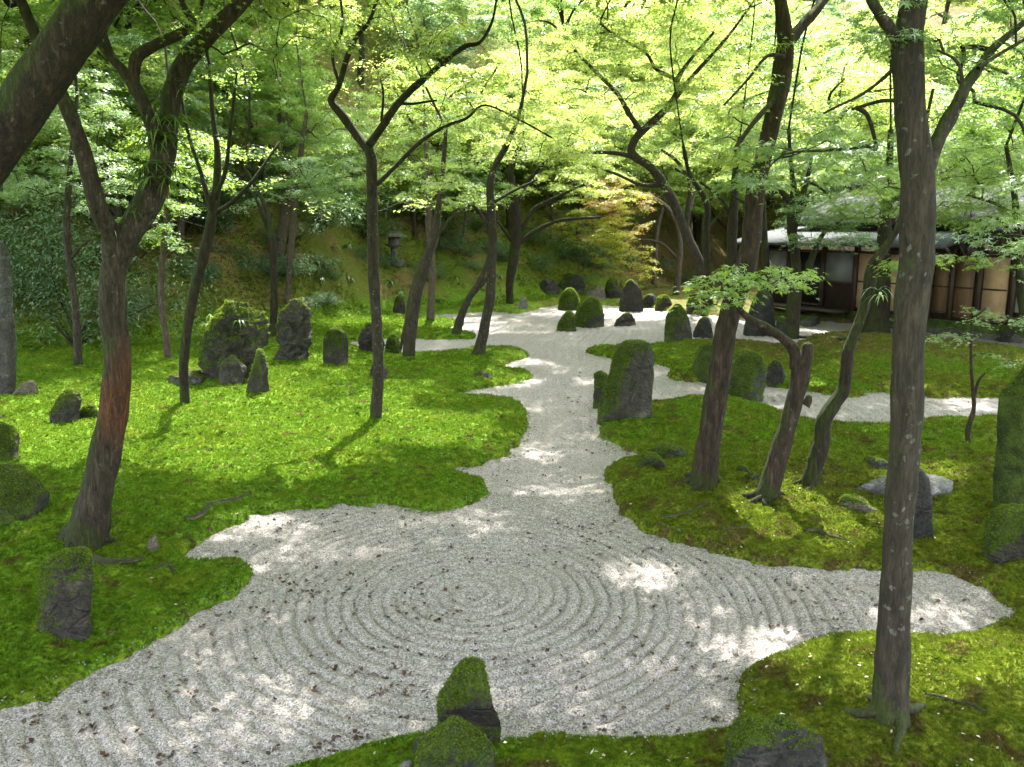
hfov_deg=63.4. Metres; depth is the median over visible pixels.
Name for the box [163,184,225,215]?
hill shrub
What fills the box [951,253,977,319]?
sliding door
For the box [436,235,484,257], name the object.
hill shrub
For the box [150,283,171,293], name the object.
hill fern
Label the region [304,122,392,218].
hill tree
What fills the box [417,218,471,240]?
hill shrub
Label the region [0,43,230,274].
hill tree
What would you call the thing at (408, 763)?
rock
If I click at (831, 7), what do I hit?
hill tree
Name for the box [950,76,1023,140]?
hill tree
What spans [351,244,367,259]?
hill shrub
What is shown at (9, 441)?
rock
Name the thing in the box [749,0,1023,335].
maple tree
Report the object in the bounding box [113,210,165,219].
trunk fern
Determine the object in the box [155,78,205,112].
trunk fern
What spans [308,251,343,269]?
hill shrub
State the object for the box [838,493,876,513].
rock
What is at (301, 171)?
hill shrub
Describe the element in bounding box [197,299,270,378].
rock
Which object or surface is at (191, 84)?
hill tree
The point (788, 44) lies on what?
trunk fern
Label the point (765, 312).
rock
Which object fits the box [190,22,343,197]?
hill tree
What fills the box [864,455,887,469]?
rock
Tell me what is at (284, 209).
tree
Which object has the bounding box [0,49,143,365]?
tree
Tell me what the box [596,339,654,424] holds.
rock
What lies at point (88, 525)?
maple tree
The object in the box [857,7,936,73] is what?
hill tree
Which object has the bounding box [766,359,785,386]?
rock
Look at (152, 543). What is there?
rock
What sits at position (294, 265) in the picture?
hill shrub
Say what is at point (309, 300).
hill shrub
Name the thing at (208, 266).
hill shrub
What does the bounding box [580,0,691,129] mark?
hill tree
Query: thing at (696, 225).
hill tree
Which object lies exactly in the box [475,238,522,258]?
hill shrub
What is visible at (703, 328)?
rock
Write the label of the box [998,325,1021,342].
rock
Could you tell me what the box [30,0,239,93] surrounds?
hill tree
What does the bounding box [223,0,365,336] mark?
tree
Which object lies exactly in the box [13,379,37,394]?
rock
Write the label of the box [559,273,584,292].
rock
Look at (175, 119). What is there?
trunk fern
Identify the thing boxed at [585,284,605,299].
rock
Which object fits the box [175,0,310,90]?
hill tree
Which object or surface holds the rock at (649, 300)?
on the gravel
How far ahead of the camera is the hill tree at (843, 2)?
77.19 m
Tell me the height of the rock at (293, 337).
1.585 m
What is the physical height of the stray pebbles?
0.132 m
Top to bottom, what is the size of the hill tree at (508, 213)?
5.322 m
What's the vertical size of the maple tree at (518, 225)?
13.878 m
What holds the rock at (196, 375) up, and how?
on the moss ground
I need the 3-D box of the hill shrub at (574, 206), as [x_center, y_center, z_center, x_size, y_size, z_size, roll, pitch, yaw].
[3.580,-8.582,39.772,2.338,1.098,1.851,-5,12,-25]
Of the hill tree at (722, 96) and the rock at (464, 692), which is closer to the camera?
the rock at (464, 692)
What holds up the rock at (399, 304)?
on the moss ground
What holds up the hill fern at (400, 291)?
on the moss ground
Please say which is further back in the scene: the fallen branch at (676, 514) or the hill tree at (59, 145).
the hill tree at (59, 145)
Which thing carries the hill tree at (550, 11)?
on the moss ground
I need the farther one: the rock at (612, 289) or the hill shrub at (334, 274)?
the rock at (612, 289)
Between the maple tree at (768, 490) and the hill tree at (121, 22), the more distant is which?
the hill tree at (121, 22)
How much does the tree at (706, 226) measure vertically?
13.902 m
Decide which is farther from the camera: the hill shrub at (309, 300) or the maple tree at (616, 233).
the maple tree at (616, 233)
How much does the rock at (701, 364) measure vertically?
0.989 m
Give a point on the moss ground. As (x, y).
(354, 266)
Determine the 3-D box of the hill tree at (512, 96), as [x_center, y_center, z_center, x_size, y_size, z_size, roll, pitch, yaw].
[-1.141,-10.148,34.549,7.719,7.256,7.403,6,12,30]
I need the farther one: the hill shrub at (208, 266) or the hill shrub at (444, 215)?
the hill shrub at (444, 215)
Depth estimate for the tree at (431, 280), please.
23.96 m
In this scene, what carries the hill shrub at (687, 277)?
on the moss ground
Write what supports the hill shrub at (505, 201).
on the moss ground
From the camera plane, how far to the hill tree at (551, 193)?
36.76 m
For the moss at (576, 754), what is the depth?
8.91 m
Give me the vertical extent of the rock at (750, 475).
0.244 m
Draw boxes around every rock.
[0,421,20,461]
[0,462,49,525]
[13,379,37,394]
[35,545,94,641]
[48,386,82,423]
[79,403,97,418]
[146,536,159,549]
[165,367,205,385]
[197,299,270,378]
[218,354,245,384]
[246,348,269,392]
[272,297,312,360]
[322,327,348,364]
[358,322,384,351]
[369,363,387,378]
[384,334,401,353]
[392,294,405,313]
[400,760,413,766]
[413,715,495,766]
[413,724,439,757]
[435,655,500,742]
[474,370,491,377]
[518,297,527,308]
[539,278,559,294]
[556,310,576,331]
[557,287,579,310]
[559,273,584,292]
[575,296,604,327]
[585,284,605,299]
[593,370,607,408]
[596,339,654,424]
[604,278,621,298]
[614,313,635,325]
[619,279,643,311]
[636,451,667,467]
[643,293,656,307]
[647,441,686,457]
[655,294,671,310]
[664,303,691,341]
[685,296,699,313]
[692,340,733,383]
[693,316,712,337]
[723,712,827,766]
[728,348,767,401]
[735,465,749,471]
[743,288,774,336]
[744,470,758,480]
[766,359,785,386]
[775,317,787,333]
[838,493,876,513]
[856,474,952,497]
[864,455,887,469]
[913,468,933,538]
[981,503,1023,564]
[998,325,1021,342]
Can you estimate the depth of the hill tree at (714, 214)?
44.43 m
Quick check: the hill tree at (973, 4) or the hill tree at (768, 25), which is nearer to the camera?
the hill tree at (768, 25)
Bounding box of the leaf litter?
[52,390,1021,761]
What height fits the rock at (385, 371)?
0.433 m
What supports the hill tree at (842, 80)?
on the moss ground
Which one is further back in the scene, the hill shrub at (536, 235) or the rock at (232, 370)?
the hill shrub at (536, 235)
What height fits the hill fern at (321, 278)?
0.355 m
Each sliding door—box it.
[930,253,951,313]
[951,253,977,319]
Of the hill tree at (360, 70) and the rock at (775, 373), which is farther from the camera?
the hill tree at (360, 70)
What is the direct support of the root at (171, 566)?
on the moss ground
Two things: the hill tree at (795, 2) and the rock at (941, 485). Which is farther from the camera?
the hill tree at (795, 2)
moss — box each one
[0,202,1023,766]
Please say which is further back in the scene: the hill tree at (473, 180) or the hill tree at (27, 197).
the hill tree at (473, 180)
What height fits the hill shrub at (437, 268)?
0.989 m
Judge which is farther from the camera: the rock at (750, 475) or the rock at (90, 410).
the rock at (90, 410)
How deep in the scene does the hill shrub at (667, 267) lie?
40.14 m
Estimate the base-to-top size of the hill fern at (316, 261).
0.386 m
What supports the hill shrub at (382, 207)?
on the moss ground
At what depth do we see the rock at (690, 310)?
28.03 m
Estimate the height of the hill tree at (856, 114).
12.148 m
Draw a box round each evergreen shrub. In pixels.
[0,141,96,315]
[0,157,218,350]
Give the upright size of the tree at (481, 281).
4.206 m
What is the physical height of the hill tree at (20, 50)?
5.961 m
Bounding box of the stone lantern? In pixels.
[381,226,406,265]
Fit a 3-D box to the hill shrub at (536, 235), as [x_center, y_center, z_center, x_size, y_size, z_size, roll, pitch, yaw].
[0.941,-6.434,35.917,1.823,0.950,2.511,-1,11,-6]
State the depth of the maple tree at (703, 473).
8.17 m
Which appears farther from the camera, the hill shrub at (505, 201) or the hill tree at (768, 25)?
the hill tree at (768, 25)
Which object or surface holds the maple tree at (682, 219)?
on the moss ground
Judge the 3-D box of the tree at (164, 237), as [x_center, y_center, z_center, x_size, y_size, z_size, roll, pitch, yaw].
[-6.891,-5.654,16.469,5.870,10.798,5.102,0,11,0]
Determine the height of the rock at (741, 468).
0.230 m
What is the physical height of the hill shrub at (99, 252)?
1.407 m
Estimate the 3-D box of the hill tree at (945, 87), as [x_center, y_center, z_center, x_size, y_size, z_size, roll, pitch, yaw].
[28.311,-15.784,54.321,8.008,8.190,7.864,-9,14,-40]
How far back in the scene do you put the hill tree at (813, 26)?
56.73 m
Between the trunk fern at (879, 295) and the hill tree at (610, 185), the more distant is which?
the hill tree at (610, 185)
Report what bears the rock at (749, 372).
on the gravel
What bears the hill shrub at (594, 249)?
on the moss ground
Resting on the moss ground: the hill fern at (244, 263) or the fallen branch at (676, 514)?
the hill fern at (244, 263)
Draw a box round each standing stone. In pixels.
[0,240,16,394]
[993,366,1023,507]
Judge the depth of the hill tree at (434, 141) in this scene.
30.96 m
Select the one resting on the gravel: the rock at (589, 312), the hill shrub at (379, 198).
the rock at (589, 312)
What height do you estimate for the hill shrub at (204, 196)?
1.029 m
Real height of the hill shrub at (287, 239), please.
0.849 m
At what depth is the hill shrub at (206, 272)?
22.39 m
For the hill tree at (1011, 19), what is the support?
on the moss ground
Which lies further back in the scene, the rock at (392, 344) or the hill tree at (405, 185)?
the hill tree at (405, 185)
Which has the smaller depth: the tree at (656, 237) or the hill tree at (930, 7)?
the tree at (656, 237)
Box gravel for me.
[0,305,1023,766]
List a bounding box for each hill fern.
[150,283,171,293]
[188,225,201,233]
[239,259,247,268]
[305,258,321,269]
[314,276,325,283]
[342,242,351,249]
[381,279,397,286]
[396,288,404,295]
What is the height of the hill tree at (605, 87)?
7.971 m
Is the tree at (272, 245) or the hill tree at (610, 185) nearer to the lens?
the tree at (272, 245)
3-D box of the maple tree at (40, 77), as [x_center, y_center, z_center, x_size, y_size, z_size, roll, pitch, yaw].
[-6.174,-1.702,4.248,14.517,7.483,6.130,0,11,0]
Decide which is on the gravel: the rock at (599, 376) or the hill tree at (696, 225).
the rock at (599, 376)
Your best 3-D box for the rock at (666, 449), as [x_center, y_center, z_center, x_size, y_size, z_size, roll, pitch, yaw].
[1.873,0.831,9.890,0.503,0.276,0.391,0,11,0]
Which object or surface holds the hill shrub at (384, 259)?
on the moss ground
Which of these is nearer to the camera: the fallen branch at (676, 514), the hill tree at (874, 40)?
the fallen branch at (676, 514)
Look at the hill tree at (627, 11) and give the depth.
42.54 m
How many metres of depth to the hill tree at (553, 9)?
54.12 m
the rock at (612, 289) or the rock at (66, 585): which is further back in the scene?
the rock at (612, 289)
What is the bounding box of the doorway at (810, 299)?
[799,249,821,305]
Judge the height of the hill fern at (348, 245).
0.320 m
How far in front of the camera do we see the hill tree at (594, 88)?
37.43 m
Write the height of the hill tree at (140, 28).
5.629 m
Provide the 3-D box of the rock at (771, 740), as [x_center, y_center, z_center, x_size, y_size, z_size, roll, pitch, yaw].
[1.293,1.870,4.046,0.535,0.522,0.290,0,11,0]
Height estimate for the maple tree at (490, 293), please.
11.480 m
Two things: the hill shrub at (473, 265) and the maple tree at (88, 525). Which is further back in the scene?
the hill shrub at (473, 265)
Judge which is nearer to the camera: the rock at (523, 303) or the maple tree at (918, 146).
the maple tree at (918, 146)
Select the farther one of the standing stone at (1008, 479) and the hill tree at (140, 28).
the hill tree at (140, 28)
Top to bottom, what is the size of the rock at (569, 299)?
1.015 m
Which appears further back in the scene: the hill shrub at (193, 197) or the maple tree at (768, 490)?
the hill shrub at (193, 197)
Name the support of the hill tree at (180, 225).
on the moss ground
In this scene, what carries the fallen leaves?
on the gravel
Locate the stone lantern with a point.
(393, 236)
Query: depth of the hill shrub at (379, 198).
29.40 m
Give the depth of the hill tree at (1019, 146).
39.88 m
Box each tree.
[0,0,162,204]
[0,0,231,187]
[0,0,371,549]
[0,23,96,162]
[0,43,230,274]
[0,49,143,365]
[0,138,57,220]
[27,0,178,77]
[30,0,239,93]
[32,94,145,217]
[35,0,184,93]
[61,33,240,242]
[89,93,252,256]
[97,0,249,357]
[154,0,391,304]
[157,0,296,403]
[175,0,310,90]
[184,0,413,261]
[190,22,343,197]
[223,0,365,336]
[229,0,361,114]
[266,0,648,418]
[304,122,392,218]
[308,0,400,89]
[344,55,505,221]
[350,0,479,320]
[367,0,509,356]
[373,0,517,89]
[377,144,456,238]
[396,0,490,61]
[406,48,574,219]
[424,151,506,240]
[448,0,627,303]
[448,0,772,354]
[451,181,525,334]
[458,113,560,232]
[477,50,594,186]
[483,0,637,118]
[496,0,762,305]
[499,0,594,80]
[518,91,659,244]
[518,147,581,220]
[529,0,585,21]
[540,0,741,204]
[541,80,659,228]
[546,177,696,295]
[554,139,629,226]
[555,11,667,143]
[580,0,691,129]
[582,0,828,491]
[611,63,820,286]
[619,123,717,285]
[620,1,823,242]
[629,0,797,134]
[637,0,731,315]
[646,108,814,274]
[668,263,829,508]
[684,3,776,83]
[694,0,1023,757]
[698,21,823,301]
[700,1,799,285]
[719,13,860,208]
[732,13,865,104]
[738,0,816,43]
[738,0,884,338]
[741,52,892,207]
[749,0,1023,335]
[751,54,963,207]
[776,137,896,220]
[788,0,862,47]
[793,0,871,74]
[793,88,1007,492]
[796,55,1023,332]
[802,96,974,199]
[820,0,953,95]
[832,72,945,153]
[839,119,1001,189]
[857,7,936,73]
[861,130,1010,178]
[884,15,1014,103]
[885,85,1018,156]
[892,0,979,48]
[926,0,1023,172]
[926,81,1017,144]
[934,8,1020,64]
[941,0,1001,42]
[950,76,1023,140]
[953,135,1022,172]
[972,0,1023,42]
[977,40,1023,111]
[1011,136,1023,159]
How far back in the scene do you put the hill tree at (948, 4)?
77.13 m
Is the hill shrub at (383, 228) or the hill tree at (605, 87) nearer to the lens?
the hill shrub at (383, 228)
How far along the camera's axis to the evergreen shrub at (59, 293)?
18.50 m
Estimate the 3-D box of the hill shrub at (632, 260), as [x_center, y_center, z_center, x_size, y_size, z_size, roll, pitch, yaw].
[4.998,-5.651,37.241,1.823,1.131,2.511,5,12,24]
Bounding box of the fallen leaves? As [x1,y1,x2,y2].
[6,372,993,766]
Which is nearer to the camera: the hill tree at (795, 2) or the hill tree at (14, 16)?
the hill tree at (14, 16)
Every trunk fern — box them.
[110,159,200,196]
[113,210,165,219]
[116,110,209,161]
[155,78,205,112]
[763,41,808,52]
[860,286,893,304]
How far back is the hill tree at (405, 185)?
31.25 m
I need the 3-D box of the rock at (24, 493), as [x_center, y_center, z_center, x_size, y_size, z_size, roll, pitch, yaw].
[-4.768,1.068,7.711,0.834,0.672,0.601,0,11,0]
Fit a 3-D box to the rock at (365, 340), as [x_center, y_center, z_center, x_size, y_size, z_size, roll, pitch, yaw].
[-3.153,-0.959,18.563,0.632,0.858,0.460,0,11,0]
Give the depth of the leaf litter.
4.85 m
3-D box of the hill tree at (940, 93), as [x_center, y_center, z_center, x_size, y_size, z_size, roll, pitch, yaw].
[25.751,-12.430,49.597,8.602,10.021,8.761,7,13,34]
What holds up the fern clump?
on the rock at (217, 345)
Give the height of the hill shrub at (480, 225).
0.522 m
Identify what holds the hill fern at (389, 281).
on the moss ground
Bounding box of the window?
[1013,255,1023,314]
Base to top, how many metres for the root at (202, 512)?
0.075 m
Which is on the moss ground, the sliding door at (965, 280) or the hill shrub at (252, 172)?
the hill shrub at (252, 172)
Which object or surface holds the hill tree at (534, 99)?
on the moss ground
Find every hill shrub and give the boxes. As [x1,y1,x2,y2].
[71,226,182,266]
[95,189,178,243]
[95,283,157,323]
[152,254,223,284]
[162,193,241,235]
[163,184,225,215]
[183,186,226,212]
[184,261,221,271]
[186,214,239,225]
[199,177,281,211]
[213,243,251,254]
[223,150,327,206]
[235,251,302,278]
[251,222,325,243]
[252,158,351,202]
[255,253,316,276]
[283,264,318,276]
[297,182,365,232]
[304,292,333,307]
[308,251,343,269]
[309,264,342,280]
[318,292,340,305]
[327,174,405,216]
[344,210,405,238]
[348,190,396,223]
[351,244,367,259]
[378,250,401,267]
[382,199,423,217]
[405,258,447,278]
[417,212,450,225]
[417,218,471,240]
[436,234,469,249]
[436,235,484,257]
[461,260,484,270]
[467,193,509,212]
[469,219,486,228]
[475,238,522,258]
[482,238,519,259]
[521,224,551,242]
[527,251,560,271]
[541,233,589,256]
[554,247,597,267]
[568,195,612,212]
[569,240,613,256]
[587,257,612,270]
[598,247,642,267]
[600,205,646,224]
[646,226,663,234]
[650,256,673,275]
[670,268,712,283]
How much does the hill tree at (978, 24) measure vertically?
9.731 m
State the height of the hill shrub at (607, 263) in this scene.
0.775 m
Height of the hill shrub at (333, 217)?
1.846 m
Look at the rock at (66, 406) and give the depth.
11.50 m
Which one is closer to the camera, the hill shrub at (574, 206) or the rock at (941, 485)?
the rock at (941, 485)
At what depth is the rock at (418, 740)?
4.14 m
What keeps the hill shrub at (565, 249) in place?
on the moss ground
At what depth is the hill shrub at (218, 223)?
23.74 m
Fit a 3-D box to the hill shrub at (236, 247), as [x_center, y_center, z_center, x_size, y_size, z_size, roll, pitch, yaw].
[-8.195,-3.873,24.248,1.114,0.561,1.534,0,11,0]
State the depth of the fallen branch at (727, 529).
7.43 m
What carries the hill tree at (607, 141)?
on the moss ground
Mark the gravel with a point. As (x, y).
(234, 683)
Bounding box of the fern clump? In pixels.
[197,309,257,329]
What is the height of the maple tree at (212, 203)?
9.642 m
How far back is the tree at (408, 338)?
17.28 m
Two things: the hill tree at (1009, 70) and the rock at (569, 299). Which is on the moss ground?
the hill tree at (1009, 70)
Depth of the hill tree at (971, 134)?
37.41 m
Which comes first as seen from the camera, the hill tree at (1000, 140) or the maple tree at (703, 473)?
the maple tree at (703, 473)
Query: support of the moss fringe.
on the gravel
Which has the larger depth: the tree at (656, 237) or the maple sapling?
the tree at (656, 237)
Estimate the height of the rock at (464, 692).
0.668 m
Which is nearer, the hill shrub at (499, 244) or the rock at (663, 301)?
the rock at (663, 301)
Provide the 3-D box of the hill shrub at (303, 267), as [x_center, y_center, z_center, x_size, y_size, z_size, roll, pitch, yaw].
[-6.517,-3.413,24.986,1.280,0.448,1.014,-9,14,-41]
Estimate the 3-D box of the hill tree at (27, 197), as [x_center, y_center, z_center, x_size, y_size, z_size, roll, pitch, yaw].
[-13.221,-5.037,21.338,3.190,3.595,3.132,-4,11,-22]
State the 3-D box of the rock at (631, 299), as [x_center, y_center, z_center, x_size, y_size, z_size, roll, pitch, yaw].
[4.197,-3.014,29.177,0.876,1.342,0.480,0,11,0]
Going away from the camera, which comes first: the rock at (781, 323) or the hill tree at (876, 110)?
the rock at (781, 323)
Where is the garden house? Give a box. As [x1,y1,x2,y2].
[737,173,1023,343]
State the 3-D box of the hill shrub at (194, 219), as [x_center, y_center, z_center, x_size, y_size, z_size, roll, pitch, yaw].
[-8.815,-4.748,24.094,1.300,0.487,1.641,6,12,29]
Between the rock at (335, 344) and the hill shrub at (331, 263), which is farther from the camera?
the hill shrub at (331, 263)
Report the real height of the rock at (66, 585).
0.774 m
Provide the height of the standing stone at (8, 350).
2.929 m
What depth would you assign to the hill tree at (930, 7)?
59.16 m
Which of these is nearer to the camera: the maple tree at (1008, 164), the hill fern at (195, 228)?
the maple tree at (1008, 164)
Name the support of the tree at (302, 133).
on the moss ground
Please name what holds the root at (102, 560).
attached to the maple tree at (88, 525)
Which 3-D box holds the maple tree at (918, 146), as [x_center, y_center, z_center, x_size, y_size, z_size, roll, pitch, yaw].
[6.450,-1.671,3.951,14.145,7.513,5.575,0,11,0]
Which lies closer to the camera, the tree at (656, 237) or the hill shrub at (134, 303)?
the hill shrub at (134, 303)
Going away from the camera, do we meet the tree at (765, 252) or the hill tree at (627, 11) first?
the tree at (765, 252)
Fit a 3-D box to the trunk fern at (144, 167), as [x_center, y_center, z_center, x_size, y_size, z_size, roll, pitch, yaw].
[-2.881,-1.646,6.698,0.728,0.306,0.716,-9,14,-39]
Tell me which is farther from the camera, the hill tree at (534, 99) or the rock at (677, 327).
the hill tree at (534, 99)
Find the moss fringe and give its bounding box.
[21,373,1022,731]
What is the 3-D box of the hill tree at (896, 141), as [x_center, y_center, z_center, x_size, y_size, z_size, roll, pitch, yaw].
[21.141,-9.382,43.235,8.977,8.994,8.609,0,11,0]
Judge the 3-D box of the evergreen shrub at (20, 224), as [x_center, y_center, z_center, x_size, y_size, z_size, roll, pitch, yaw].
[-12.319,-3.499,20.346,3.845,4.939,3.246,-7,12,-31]
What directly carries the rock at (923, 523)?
on the moss ground
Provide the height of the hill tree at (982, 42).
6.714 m
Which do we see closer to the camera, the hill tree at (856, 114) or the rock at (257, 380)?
the rock at (257, 380)
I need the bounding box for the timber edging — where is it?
[798,335,861,340]
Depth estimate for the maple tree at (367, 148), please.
11.21 m
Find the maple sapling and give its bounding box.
[925,305,1023,442]
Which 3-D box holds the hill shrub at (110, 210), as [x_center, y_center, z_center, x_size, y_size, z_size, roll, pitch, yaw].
[-10.249,-4.543,22.850,3.348,1.720,2.430,6,12,27]
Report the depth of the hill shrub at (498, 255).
32.68 m
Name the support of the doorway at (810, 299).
in the garden house
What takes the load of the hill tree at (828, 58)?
on the moss ground
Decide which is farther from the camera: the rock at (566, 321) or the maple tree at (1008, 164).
the rock at (566, 321)
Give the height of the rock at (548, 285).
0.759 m
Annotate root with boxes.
[92,553,143,565]
[152,562,175,571]
[184,490,249,519]
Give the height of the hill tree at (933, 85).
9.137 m
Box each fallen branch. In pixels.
[661,502,711,516]
[724,524,748,532]
[925,692,986,712]
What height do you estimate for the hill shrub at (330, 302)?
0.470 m
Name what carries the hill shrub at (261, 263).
on the moss ground
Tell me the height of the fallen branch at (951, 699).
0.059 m
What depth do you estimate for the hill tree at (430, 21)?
38.57 m
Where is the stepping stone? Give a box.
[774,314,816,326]
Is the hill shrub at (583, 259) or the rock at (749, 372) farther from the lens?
the hill shrub at (583, 259)
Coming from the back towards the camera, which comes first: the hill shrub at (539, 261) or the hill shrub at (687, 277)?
the hill shrub at (687, 277)
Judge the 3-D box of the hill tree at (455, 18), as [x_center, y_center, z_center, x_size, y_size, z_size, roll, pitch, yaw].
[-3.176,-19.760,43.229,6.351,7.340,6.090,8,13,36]
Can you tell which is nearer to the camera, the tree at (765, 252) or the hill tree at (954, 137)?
the tree at (765, 252)
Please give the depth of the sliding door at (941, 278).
22.84 m
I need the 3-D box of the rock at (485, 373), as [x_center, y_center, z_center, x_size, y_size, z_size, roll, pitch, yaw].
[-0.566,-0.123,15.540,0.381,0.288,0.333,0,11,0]
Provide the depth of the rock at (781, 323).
21.79 m
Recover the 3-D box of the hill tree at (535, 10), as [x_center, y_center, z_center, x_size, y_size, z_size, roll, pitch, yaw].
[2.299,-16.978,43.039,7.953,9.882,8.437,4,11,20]
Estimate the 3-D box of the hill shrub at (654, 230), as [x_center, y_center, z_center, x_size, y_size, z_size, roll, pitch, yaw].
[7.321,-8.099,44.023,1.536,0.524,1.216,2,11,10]
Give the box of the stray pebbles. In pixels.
[1,407,1023,766]
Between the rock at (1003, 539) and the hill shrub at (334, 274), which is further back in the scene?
the hill shrub at (334, 274)
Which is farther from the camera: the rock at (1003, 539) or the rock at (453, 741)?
the rock at (1003, 539)
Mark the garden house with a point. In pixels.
(955, 289)
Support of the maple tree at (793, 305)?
on the gravel
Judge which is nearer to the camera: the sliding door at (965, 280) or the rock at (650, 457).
the rock at (650, 457)
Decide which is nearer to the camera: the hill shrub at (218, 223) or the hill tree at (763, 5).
the hill shrub at (218, 223)
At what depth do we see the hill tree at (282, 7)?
30.02 m
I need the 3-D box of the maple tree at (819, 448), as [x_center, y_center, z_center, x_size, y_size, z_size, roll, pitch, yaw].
[3.849,-0.824,8.427,1.857,4.190,1.670,4,11,18]
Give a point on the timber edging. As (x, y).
(804, 337)
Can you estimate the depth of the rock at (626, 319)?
24.84 m
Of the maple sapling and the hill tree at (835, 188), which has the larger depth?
the hill tree at (835, 188)
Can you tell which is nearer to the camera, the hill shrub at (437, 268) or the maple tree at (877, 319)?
the maple tree at (877, 319)
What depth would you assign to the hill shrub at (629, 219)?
39.87 m
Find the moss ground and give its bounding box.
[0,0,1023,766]
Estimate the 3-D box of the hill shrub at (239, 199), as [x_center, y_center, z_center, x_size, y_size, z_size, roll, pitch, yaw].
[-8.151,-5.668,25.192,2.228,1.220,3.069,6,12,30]
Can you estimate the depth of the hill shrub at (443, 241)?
31.90 m

